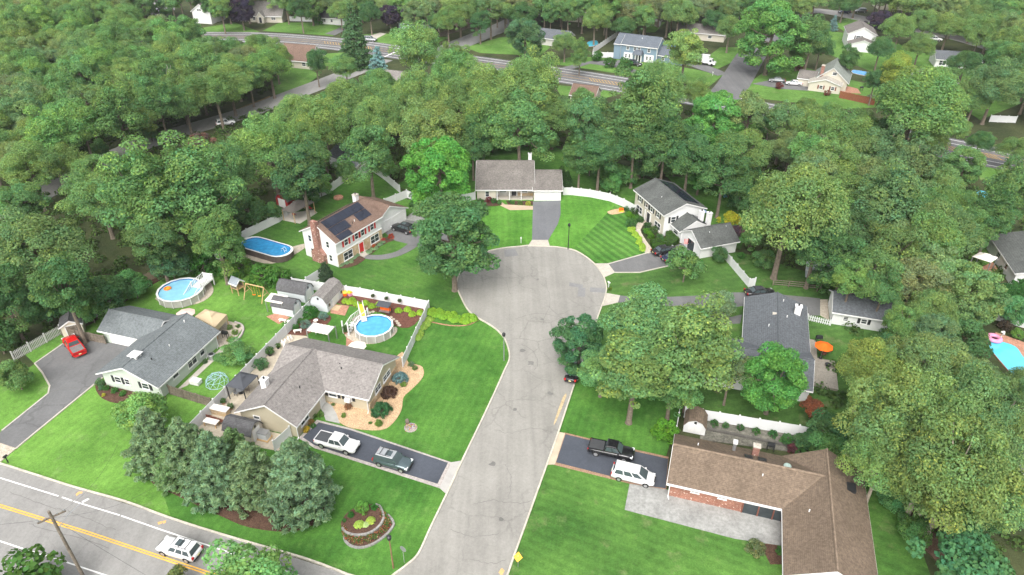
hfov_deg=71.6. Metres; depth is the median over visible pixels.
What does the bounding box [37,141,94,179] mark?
oak tree
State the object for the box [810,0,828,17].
oak tree
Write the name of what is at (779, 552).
shrub
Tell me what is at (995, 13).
tall oak tree
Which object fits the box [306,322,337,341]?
pergola
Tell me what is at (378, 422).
shrub
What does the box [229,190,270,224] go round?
understory tree
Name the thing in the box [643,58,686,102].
oak tree
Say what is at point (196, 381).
storage chest
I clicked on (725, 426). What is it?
shrub
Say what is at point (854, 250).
tall oak tree
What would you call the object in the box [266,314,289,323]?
patio
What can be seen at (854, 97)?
wooden fence
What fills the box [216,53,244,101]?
oak tree
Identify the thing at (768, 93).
lawn
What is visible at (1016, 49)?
tall oak tree
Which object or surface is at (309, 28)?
lawn
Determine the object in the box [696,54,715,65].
box truck
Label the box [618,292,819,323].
driveway
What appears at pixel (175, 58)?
oak tree
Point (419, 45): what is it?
tall oak tree
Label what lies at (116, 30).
oak tree
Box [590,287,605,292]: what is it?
road patch
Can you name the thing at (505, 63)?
road marking
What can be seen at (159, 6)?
maple tree
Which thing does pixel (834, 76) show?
cape house
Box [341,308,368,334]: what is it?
pool stairs
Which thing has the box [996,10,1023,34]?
tall oak tree
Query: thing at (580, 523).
lawn
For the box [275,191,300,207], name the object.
garden shed
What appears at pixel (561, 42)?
oak tree
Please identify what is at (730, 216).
ornamental tree
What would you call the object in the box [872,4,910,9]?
ranch house
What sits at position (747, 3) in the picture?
pitch pine tree
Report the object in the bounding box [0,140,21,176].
oak tree
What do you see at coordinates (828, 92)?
shrub
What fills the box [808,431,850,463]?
understory tree
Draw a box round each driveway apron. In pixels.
[0,443,15,461]
[440,461,460,492]
[529,240,549,246]
[548,432,564,464]
[595,263,614,276]
[603,293,619,305]
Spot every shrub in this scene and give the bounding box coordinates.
[0,543,66,574]
[94,378,105,386]
[103,385,109,390]
[110,387,118,393]
[119,390,126,396]
[188,252,218,277]
[216,260,237,279]
[231,257,252,278]
[247,263,275,288]
[251,357,268,370]
[264,265,292,287]
[300,319,310,328]
[302,305,318,319]
[302,425,309,432]
[313,15,322,24]
[316,411,324,416]
[318,311,328,320]
[344,403,351,409]
[347,511,354,517]
[354,500,368,514]
[370,401,392,418]
[370,503,377,510]
[375,419,382,426]
[380,385,397,399]
[391,371,408,384]
[591,50,602,60]
[603,57,616,68]
[617,57,633,71]
[625,218,636,228]
[630,207,637,214]
[636,216,644,222]
[643,222,651,227]
[647,232,654,238]
[649,226,657,232]
[650,417,680,443]
[710,419,718,427]
[722,421,729,428]
[736,424,744,430]
[737,252,744,258]
[744,538,766,558]
[752,427,760,435]
[767,429,777,438]
[775,545,781,555]
[776,82,783,89]
[779,433,793,444]
[787,443,797,453]
[794,447,806,453]
[795,64,803,70]
[823,90,830,95]
[997,319,1013,331]
[1010,327,1023,339]
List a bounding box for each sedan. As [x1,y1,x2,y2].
[564,361,581,383]
[650,244,675,256]
[660,252,683,262]
[744,285,774,295]
[768,77,785,82]
[785,79,802,85]
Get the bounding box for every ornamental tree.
[167,564,187,574]
[187,132,216,147]
[665,245,708,281]
[716,210,742,224]
[733,225,746,236]
[799,395,823,418]
[905,522,1015,574]
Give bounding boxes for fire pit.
[333,195,342,199]
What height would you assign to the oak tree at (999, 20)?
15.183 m
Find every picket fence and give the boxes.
[10,324,60,359]
[808,314,832,325]
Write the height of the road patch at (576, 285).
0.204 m
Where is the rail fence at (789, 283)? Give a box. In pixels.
[772,279,820,289]
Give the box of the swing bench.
[376,300,392,316]
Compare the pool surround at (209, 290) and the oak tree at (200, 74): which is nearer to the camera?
the pool surround at (209, 290)
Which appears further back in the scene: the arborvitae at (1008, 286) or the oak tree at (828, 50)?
the oak tree at (828, 50)
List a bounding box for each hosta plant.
[346,299,353,304]
[353,520,363,528]
[363,300,369,305]
[363,521,368,527]
[365,516,375,524]
[368,303,375,308]
[394,307,402,312]
[403,306,411,312]
[408,311,415,316]
[416,309,422,315]
[439,313,447,319]
[462,318,470,324]
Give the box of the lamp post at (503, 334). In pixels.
[502,332,505,360]
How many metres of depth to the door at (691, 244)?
128.88 m
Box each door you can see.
[64,324,77,335]
[109,335,135,345]
[252,428,257,441]
[306,290,309,300]
[319,395,325,407]
[358,241,364,252]
[381,218,390,233]
[390,209,405,224]
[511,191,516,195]
[534,192,547,200]
[547,192,560,200]
[646,211,649,221]
[687,237,694,251]
[687,423,694,432]
[694,425,701,433]
[828,295,831,318]
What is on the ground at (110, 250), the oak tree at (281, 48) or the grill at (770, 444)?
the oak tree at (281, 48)
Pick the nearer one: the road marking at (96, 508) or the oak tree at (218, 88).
the road marking at (96, 508)
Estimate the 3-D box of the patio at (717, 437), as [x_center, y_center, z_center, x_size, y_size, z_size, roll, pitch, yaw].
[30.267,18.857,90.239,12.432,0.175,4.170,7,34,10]
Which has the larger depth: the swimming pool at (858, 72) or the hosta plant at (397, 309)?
the swimming pool at (858, 72)
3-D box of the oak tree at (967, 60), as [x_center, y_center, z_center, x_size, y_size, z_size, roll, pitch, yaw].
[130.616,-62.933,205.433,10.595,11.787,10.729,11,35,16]
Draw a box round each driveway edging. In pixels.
[2,343,62,429]
[16,377,102,448]
[608,252,649,263]
[615,265,667,272]
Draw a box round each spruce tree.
[338,2,372,70]
[368,46,388,69]
[830,15,837,31]
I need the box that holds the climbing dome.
[206,372,228,389]
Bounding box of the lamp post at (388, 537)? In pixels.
[386,535,393,568]
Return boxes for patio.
[178,348,223,388]
[197,334,306,450]
[216,321,241,346]
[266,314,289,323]
[282,210,316,223]
[330,304,348,315]
[331,305,340,310]
[346,337,353,345]
[625,484,781,545]
[700,421,796,451]
[843,86,860,93]
[982,262,997,271]
[995,332,1023,355]
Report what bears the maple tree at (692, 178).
on the lawn at (709, 201)
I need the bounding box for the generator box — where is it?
[256,428,272,442]
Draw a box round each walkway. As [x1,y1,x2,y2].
[321,402,339,423]
[364,242,417,259]
[500,202,532,209]
[635,221,651,252]
[820,299,828,319]
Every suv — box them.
[155,536,203,563]
[215,118,235,126]
[364,35,376,41]
[372,446,412,472]
[390,221,413,234]
[610,459,655,487]
[627,59,641,66]
[838,9,850,13]
[855,8,866,12]
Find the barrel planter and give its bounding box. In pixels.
[404,418,417,432]
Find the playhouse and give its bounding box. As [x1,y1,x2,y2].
[228,276,244,295]
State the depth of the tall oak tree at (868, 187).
125.62 m
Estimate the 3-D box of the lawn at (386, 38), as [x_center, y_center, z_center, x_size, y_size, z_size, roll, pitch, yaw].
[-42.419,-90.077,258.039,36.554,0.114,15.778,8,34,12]
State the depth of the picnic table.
91.26 m
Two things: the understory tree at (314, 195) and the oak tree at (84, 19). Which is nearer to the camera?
the understory tree at (314, 195)
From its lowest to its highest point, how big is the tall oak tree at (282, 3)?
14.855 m
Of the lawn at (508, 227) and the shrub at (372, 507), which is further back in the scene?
the lawn at (508, 227)
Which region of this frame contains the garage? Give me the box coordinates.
[828,289,897,331]
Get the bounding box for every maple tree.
[128,0,155,18]
[145,0,172,14]
[192,0,206,5]
[199,0,211,14]
[225,0,255,30]
[239,0,262,4]
[293,0,325,25]
[352,0,372,22]
[379,5,400,30]
[387,0,417,21]
[399,135,472,214]
[401,0,425,24]
[409,191,500,291]
[504,0,538,22]
[504,17,545,57]
[549,313,603,375]
[612,1,645,33]
[683,155,717,194]
[684,89,744,144]
[717,0,741,16]
[732,0,810,75]
[738,340,809,414]
[864,10,891,31]
[936,258,1012,325]
[942,144,986,184]
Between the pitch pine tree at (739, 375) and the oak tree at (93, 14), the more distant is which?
the oak tree at (93, 14)
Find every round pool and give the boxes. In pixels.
[156,277,205,308]
[354,314,393,343]
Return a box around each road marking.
[0,477,58,495]
[0,504,214,573]
[0,506,209,574]
[0,540,105,574]
[73,501,119,515]
[121,515,297,574]
[203,32,998,148]
[203,37,1004,160]
[234,34,1009,154]
[235,39,1012,165]
[273,37,1023,160]
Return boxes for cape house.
[238,1,290,22]
[284,43,323,69]
[319,5,348,24]
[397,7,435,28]
[475,152,562,200]
[563,8,585,22]
[797,57,851,93]
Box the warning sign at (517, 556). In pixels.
[513,552,522,561]
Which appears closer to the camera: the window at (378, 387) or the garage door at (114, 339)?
the window at (378, 387)
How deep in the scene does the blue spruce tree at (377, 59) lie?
209.86 m
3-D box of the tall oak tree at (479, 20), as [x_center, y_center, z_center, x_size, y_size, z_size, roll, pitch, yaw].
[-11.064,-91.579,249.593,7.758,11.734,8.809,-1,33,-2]
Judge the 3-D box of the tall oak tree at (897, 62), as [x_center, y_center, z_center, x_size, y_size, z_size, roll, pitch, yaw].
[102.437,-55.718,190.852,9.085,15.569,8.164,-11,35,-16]
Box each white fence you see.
[188,176,347,270]
[190,301,310,427]
[271,425,291,451]
[289,16,311,21]
[291,277,429,308]
[305,270,319,280]
[375,170,400,192]
[383,189,475,203]
[401,301,428,366]
[563,187,636,209]
[592,31,618,54]
[593,51,613,57]
[684,406,808,434]
[726,254,756,286]
[989,115,1017,122]
[996,315,1023,327]
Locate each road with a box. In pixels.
[0,464,344,574]
[141,32,1023,172]
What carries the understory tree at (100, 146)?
on the ground at (110, 250)
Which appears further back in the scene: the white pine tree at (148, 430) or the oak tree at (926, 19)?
the oak tree at (926, 19)
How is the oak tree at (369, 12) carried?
on the ground at (110, 250)
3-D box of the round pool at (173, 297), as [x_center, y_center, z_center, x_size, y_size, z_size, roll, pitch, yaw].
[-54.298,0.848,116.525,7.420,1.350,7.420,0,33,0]
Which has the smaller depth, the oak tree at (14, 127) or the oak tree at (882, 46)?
the oak tree at (14, 127)
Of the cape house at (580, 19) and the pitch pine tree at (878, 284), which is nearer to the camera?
the pitch pine tree at (878, 284)
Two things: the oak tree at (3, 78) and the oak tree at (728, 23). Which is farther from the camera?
the oak tree at (728, 23)
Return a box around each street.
[0,59,391,218]
[395,246,605,574]
[436,12,539,56]
[710,30,787,105]
[793,9,999,53]
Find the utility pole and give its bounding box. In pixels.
[37,498,88,574]
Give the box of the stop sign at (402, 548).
[400,546,405,562]
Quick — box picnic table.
[202,417,219,428]
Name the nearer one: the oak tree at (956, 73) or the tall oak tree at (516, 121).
the tall oak tree at (516, 121)
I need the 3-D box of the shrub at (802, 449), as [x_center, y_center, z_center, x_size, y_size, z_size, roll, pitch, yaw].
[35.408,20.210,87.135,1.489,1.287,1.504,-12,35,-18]
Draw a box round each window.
[110,375,124,383]
[123,378,130,385]
[137,381,152,390]
[172,372,179,380]
[187,356,198,369]
[199,348,205,357]
[301,414,309,427]
[325,392,340,398]
[342,237,350,246]
[343,248,353,261]
[352,232,358,240]
[359,228,366,237]
[368,223,375,231]
[370,232,379,244]
[374,381,381,395]
[383,368,390,383]
[636,204,642,215]
[649,205,653,213]
[654,220,660,231]
[655,211,660,218]
[668,216,678,222]
[842,316,848,321]
[857,318,870,324]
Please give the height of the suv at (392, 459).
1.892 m
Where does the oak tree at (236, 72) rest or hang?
on the ground at (110, 250)
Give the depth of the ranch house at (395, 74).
208.56 m
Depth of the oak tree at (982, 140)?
160.66 m
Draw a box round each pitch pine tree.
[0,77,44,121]
[2,45,25,70]
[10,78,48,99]
[13,34,40,52]
[16,66,43,81]
[30,45,63,64]
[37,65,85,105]
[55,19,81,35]
[57,33,89,56]
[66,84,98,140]
[77,83,102,110]
[81,0,110,10]
[93,64,115,83]
[102,74,134,90]
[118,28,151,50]
[177,0,196,15]
[195,35,225,54]
[340,0,359,9]
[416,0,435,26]
[423,0,444,31]
[469,0,484,30]
[477,0,506,39]
[555,0,570,29]
[586,90,634,134]
[614,124,654,188]
[656,0,676,37]
[705,0,718,17]
[717,0,739,14]
[722,340,756,405]
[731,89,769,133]
[741,0,765,12]
[755,99,811,164]
[787,116,839,159]
[820,258,870,301]
[841,199,881,244]
[852,113,908,158]
[856,155,891,182]
[856,261,904,311]
[882,136,949,187]
[910,313,961,343]
[955,191,993,228]
[955,207,994,259]
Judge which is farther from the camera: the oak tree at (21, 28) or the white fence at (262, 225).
the oak tree at (21, 28)
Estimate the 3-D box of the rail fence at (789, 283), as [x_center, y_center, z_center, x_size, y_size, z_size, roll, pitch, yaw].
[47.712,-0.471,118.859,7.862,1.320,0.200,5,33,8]
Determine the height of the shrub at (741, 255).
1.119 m
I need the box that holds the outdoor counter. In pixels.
[209,404,229,416]
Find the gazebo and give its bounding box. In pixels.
[226,371,259,398]
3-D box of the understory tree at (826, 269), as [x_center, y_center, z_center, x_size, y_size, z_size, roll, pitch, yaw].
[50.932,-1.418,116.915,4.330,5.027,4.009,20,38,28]
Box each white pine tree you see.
[120,406,168,482]
[153,445,188,497]
[158,416,204,491]
[177,429,246,514]
[220,427,258,456]
[222,440,283,519]
[258,437,342,534]
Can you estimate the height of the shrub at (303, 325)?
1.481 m
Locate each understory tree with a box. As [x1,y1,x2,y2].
[0,317,21,353]
[0,359,34,391]
[16,286,62,325]
[58,303,74,314]
[75,296,106,322]
[78,274,131,317]
[89,137,109,157]
[110,391,168,430]
[111,283,133,300]
[115,268,152,297]
[139,124,159,140]
[146,250,189,279]
[184,241,199,260]
[201,538,297,574]
[213,336,254,366]
[221,234,245,259]
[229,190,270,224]
[264,201,281,219]
[277,177,321,202]
[310,173,331,196]
[331,159,355,179]
[369,153,391,172]
[381,161,399,178]
[408,192,419,206]
[487,135,500,152]
[500,137,521,151]
[536,130,559,150]
[562,135,581,152]
[594,163,630,185]
[601,173,621,194]
[622,165,638,185]
[627,153,660,178]
[649,157,673,178]
[704,290,736,320]
[711,246,727,261]
[725,187,753,210]
[739,229,761,250]
[742,165,765,191]
[752,249,774,268]
[792,432,812,449]
[800,407,847,449]
[806,265,833,293]
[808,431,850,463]
[827,416,859,451]
[871,327,906,353]
[876,487,913,513]
[896,511,937,547]
[948,318,993,358]
[963,508,1003,536]
[999,295,1023,325]
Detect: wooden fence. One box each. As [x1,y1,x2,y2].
[59,328,106,343]
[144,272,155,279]
[167,384,210,404]
[439,22,472,36]
[839,91,874,104]
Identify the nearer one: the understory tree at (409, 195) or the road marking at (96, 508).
the road marking at (96, 508)
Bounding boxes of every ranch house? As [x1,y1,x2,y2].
[95,305,220,395]
[234,338,399,439]
[329,142,369,175]
[383,69,404,81]
[537,28,574,45]
[569,83,601,99]
[666,434,877,574]
[678,22,726,41]
[705,292,814,400]
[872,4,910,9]
[929,50,982,67]
[986,231,1023,283]
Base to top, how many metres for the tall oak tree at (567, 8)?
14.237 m
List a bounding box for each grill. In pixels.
[221,330,228,338]
[766,441,775,451]
[815,335,822,340]
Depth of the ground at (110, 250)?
181.56 m
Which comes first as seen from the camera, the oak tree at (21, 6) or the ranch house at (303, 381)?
the ranch house at (303, 381)
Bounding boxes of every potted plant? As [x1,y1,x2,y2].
[220,398,226,404]
[227,402,233,409]
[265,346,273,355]
[340,325,349,333]
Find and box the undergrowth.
[0,0,1023,554]
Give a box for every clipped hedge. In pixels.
[650,230,679,247]
[650,241,664,248]
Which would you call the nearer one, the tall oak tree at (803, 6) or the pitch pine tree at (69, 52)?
the pitch pine tree at (69, 52)
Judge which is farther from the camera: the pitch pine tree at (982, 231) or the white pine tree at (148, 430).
the pitch pine tree at (982, 231)
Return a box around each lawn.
[0,264,282,516]
[162,290,508,574]
[203,22,258,31]
[229,172,468,314]
[263,22,340,35]
[272,68,318,94]
[323,52,349,65]
[363,33,449,44]
[398,144,649,203]
[408,189,533,249]
[469,37,549,55]
[509,463,929,574]
[548,192,614,248]
[549,57,721,85]
[557,85,619,98]
[560,377,683,455]
[574,204,644,262]
[583,252,881,442]
[620,22,664,32]
[667,175,749,249]
[706,47,739,68]
[746,64,878,108]
[826,31,1023,119]
[830,18,876,30]
[968,228,997,268]
[979,166,1006,179]
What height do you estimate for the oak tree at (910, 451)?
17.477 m
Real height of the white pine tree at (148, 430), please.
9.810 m
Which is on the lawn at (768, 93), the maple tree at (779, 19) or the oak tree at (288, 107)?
the maple tree at (779, 19)
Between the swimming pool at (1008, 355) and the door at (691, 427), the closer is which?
the door at (691, 427)
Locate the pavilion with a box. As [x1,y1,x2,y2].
[281,199,315,223]
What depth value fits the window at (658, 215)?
134.14 m
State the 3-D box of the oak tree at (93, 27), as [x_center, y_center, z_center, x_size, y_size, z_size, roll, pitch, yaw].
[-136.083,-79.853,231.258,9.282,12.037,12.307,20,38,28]
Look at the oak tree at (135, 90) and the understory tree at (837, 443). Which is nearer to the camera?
the understory tree at (837, 443)
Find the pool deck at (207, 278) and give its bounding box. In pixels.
[183,272,214,294]
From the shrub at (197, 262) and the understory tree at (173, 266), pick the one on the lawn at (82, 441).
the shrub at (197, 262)
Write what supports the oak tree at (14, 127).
on the ground at (110, 250)
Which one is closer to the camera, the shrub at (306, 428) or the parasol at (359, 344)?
the shrub at (306, 428)
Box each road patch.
[504,249,517,256]
[554,394,566,423]
[569,282,582,287]
[578,288,585,296]
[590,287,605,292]
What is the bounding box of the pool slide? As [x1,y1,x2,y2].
[357,300,366,321]
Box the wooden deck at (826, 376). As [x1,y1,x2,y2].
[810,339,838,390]
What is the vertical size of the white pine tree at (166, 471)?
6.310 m
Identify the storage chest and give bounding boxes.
[189,377,201,385]
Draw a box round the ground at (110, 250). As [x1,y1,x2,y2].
[0,0,1023,574]
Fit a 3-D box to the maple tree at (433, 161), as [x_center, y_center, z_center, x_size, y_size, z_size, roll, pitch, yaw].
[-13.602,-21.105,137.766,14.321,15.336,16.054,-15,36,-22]
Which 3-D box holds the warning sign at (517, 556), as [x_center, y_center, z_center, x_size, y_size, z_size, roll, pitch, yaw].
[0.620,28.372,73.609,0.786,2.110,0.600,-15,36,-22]
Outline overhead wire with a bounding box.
[53,518,141,572]
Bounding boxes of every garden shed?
[58,311,85,336]
[221,414,262,442]
[270,295,301,316]
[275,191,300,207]
[276,278,313,302]
[309,277,343,311]
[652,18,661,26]
[683,406,707,434]
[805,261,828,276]
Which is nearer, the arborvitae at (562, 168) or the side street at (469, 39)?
the arborvitae at (562, 168)
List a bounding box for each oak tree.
[0,0,17,12]
[0,9,31,31]
[0,18,35,40]
[0,36,22,58]
[0,56,26,84]
[0,72,24,86]
[0,81,20,123]
[0,109,12,136]
[0,129,15,187]
[0,139,62,210]
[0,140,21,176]
[0,178,52,218]
[0,204,94,282]
[0,263,38,342]
[1,0,24,9]
[1,47,49,68]
[6,0,37,12]
[7,119,55,141]
[9,74,42,89]
[9,110,42,136]
[18,56,50,78]
[21,105,82,184]
[23,0,56,33]
[25,251,99,343]
[26,5,57,26]
[33,28,62,50]
[33,73,68,91]
[35,0,52,7]
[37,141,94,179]
[39,26,65,58]
[42,99,68,146]
[45,62,56,69]
[46,0,71,9]
[46,59,82,75]
[46,97,102,156]
[47,34,68,58]
[52,0,95,24]
[54,170,120,239]
[55,27,93,54]
[55,50,106,108]
[58,9,93,27]
[64,34,92,48]
[65,153,109,182]
[75,22,101,32]
[77,42,114,67]
[85,5,98,22]
[86,29,122,57]
[90,0,112,21]
[91,72,150,149]
[93,134,190,245]
[94,63,136,89]
[95,17,139,43]
[100,6,137,22]
[104,9,129,38]
[105,3,143,20]
[108,57,136,70]
[109,45,151,66]
[111,0,132,7]
[116,206,174,236]
[117,93,161,149]
[123,217,185,282]
[124,18,141,37]
[125,49,165,121]
[128,44,152,53]
[129,53,168,67]
[130,74,179,142]
[132,87,172,129]
[134,16,162,46]
[137,14,166,38]
[148,16,189,43]
[149,30,191,63]
[156,129,246,238]
[158,63,180,74]
[160,65,199,124]
[161,0,182,20]
[162,47,189,66]
[163,82,199,134]
[167,14,206,40]
[177,38,220,105]
[181,204,245,284]
[183,69,249,129]
[191,71,208,115]
[191,191,225,220]
[197,35,212,41]
[199,40,218,58]
[200,140,257,198]
[207,57,255,115]
[208,0,232,33]
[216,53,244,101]
[217,36,240,54]
[226,110,300,194]
[227,44,261,88]
[231,60,266,106]
[239,34,276,79]
[244,44,293,98]
[258,37,293,84]
[266,0,277,8]
[269,93,313,123]
[270,139,327,224]
[276,0,295,23]
[286,0,312,32]
[288,96,349,173]
[295,122,331,165]
[306,48,328,86]
[306,94,335,150]
[317,0,340,7]
[319,91,333,144]
[324,76,378,128]
[326,1,348,29]
[328,54,356,81]
[336,123,395,196]
[347,95,400,135]
[357,0,382,34]
[358,67,396,85]
[363,77,391,97]
[376,0,392,24]
[378,88,422,142]
[386,94,467,176]
[387,19,441,70]
[390,68,440,105]
[426,13,437,30]
[429,44,480,111]
[430,4,466,42]
[433,66,482,136]
[439,0,475,37]
[439,41,467,60]
[457,114,493,180]
[459,61,516,109]
[460,79,503,159]
[469,10,490,43]
[486,89,556,161]
[493,2,514,29]
[501,43,561,146]
[502,1,539,19]
[532,0,557,27]
[533,91,570,149]
[540,1,559,28]
[551,30,577,61]
[556,0,579,30]
[560,139,596,187]
[563,92,607,141]
[570,0,593,33]
[570,36,591,75]
[571,86,594,101]
[576,345,607,397]
[579,128,627,190]
[582,4,613,44]
[589,328,687,425]
[592,0,622,38]
[596,281,681,345]
[605,64,682,178]
[610,16,636,32]
[621,0,661,18]
[632,4,657,34]
[640,0,659,34]
[640,106,690,178]
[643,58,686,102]
[648,359,704,419]
[651,290,745,412]
[660,0,698,31]
[663,28,707,85]
[666,122,715,190]
[676,5,701,29]
[682,77,711,114]
[689,0,715,16]
[691,130,750,217]
[701,9,728,29]
[715,15,739,52]
[715,128,771,167]
[728,113,753,127]
[738,162,851,280]
[756,116,781,141]
[767,130,797,171]
[784,104,842,136]
[786,12,831,69]
[787,150,838,179]
[788,45,806,70]
[789,207,849,288]
[790,139,860,176]
[791,0,816,19]
[791,134,828,165]
[794,96,820,110]
[808,234,870,289]
[809,175,848,204]
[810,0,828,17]
[811,35,836,69]
[817,101,842,121]
[817,107,879,156]
[825,187,854,220]
[827,0,862,22]
[831,362,983,445]
[833,164,868,211]
[834,336,907,411]
[834,434,907,501]
[839,43,862,70]
[843,374,940,488]
[848,107,877,124]
[849,149,874,174]
[850,155,930,248]
[851,0,866,17]
[853,179,895,218]
[855,246,905,293]
[862,66,889,105]
[866,0,896,10]
[866,36,896,70]
[866,223,928,267]
[868,385,1007,525]
[872,65,971,141]
[873,117,906,136]
[877,218,919,233]
[878,13,917,51]
[879,50,916,107]
[881,300,923,347]
[881,463,968,525]
[885,331,978,387]
[888,0,912,15]
[890,257,953,306]
[898,0,933,13]
[900,402,1023,543]
[902,31,937,66]
[902,201,924,221]
[904,287,959,322]
[905,209,967,258]
[907,125,950,152]
[910,9,942,32]
[911,197,984,253]
[912,187,948,203]
[917,243,962,306]
[920,163,965,196]
[922,66,959,86]
[924,186,977,211]
[928,0,957,14]
[931,12,967,49]
[933,110,972,155]
[934,360,1019,444]
[943,50,986,80]
[947,0,969,38]
[952,349,1001,389]
[952,462,1023,533]
[957,4,993,42]
[958,56,1023,124]
[959,86,994,121]
[962,12,999,51]
[964,130,996,158]
[967,0,984,9]
[969,181,1023,252]
[979,13,998,53]
[982,39,1013,65]
[982,154,1023,232]
[983,0,1000,10]
[989,2,1021,16]
[992,8,1019,15]
[992,13,1023,62]
[993,24,1023,45]
[993,136,1023,168]
[993,404,1023,470]
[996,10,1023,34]
[996,42,1023,92]
[999,366,1023,407]
[1000,0,1023,12]
[1014,53,1023,101]
[1014,64,1023,114]
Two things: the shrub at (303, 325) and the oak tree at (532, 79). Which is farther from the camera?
the oak tree at (532, 79)
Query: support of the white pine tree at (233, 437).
on the mulch bed at (256, 520)
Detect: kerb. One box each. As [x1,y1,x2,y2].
[0,462,346,574]
[346,245,606,574]
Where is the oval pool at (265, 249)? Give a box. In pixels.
[241,236,293,262]
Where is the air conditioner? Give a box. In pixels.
[208,352,214,359]
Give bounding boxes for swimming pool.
[587,40,597,46]
[851,70,868,75]
[989,342,1023,370]
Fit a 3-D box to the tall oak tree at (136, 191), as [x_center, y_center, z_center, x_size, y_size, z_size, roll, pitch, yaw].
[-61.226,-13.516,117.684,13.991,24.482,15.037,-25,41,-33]
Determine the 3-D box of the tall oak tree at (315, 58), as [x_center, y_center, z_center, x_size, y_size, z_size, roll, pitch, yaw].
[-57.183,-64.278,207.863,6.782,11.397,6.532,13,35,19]
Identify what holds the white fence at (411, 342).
on the ground at (110, 250)
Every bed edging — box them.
[233,321,244,341]
[431,321,476,325]
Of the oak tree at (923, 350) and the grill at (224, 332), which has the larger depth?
the grill at (224, 332)
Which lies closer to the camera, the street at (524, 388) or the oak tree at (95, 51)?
the street at (524, 388)
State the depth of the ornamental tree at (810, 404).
91.19 m
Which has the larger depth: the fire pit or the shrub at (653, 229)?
the fire pit
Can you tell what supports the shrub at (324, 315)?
on the mulch bed at (303, 331)
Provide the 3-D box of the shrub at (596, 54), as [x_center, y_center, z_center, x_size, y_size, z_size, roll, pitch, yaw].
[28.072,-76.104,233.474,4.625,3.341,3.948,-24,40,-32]
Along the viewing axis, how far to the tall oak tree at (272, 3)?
276.51 m
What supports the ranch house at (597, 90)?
on the ground at (110, 250)
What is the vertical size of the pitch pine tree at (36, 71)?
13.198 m
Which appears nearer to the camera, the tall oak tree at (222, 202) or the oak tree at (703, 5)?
the tall oak tree at (222, 202)
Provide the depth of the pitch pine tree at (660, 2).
254.11 m
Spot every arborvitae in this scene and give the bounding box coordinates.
[318,262,333,282]
[559,165,565,176]
[562,171,572,186]
[980,288,997,304]
[1003,283,1013,295]
[1009,279,1020,309]
[1014,279,1023,300]
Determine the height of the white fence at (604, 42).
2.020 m
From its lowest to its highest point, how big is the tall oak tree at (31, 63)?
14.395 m
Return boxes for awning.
[265,293,287,311]
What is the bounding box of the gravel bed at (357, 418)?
[326,352,423,429]
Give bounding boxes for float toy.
[988,331,1004,342]
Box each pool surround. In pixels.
[155,282,212,304]
[243,244,304,263]
[345,327,396,343]
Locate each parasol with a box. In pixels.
[176,308,194,314]
[348,341,365,348]
[815,341,832,358]
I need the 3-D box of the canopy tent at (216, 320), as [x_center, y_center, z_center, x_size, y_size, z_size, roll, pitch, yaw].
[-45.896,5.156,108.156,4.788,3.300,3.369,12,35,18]
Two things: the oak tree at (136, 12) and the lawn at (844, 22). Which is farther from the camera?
the lawn at (844, 22)
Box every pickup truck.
[61,333,86,357]
[313,430,359,454]
[587,437,634,461]
[932,35,942,41]
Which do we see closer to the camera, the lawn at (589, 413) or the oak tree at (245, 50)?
the lawn at (589, 413)
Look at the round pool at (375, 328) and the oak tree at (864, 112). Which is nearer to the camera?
the round pool at (375, 328)
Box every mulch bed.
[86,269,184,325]
[95,381,165,402]
[150,473,323,531]
[288,315,330,335]
[337,295,423,327]
[340,256,364,267]
[368,236,393,254]
[476,200,501,205]
[506,200,532,204]
[608,209,624,214]
[761,544,781,563]
[911,506,947,560]
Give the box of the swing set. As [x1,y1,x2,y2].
[243,283,269,303]
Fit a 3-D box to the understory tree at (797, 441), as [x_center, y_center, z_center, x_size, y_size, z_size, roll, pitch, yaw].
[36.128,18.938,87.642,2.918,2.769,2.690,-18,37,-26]
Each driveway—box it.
[0,338,127,447]
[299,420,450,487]
[303,422,447,483]
[325,27,346,34]
[371,33,384,37]
[385,220,448,246]
[404,209,425,220]
[532,200,560,239]
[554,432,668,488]
[556,434,667,487]
[562,60,635,71]
[609,243,688,271]
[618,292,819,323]
[687,63,726,75]
[753,81,808,90]
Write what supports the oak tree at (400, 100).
on the ground at (110, 250)
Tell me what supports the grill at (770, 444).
on the patio at (717, 437)
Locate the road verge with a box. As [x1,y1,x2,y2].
[238,96,269,108]
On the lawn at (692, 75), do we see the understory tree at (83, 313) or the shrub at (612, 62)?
the shrub at (612, 62)
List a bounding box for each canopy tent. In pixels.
[195,309,228,338]
[971,252,997,269]
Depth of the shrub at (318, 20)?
276.05 m
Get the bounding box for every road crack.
[12,493,115,529]
[34,526,107,547]
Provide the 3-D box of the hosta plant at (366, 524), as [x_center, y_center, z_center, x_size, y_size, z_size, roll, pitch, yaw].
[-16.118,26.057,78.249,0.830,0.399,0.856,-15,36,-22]
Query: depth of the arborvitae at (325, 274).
118.80 m
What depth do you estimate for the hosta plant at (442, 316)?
111.11 m
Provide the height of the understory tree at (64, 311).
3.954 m
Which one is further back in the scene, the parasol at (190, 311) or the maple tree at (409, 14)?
the maple tree at (409, 14)
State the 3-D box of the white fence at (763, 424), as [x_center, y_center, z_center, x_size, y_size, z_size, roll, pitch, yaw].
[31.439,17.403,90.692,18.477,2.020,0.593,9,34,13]
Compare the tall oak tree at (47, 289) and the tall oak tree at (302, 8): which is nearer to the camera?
the tall oak tree at (47, 289)
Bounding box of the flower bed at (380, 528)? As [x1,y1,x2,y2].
[341,503,394,548]
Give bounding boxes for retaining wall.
[706,427,801,448]
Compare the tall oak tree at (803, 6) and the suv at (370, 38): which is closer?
the suv at (370, 38)
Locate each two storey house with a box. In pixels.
[190,3,225,23]
[299,193,407,266]
[613,32,681,65]
[633,177,739,257]
[842,19,877,52]

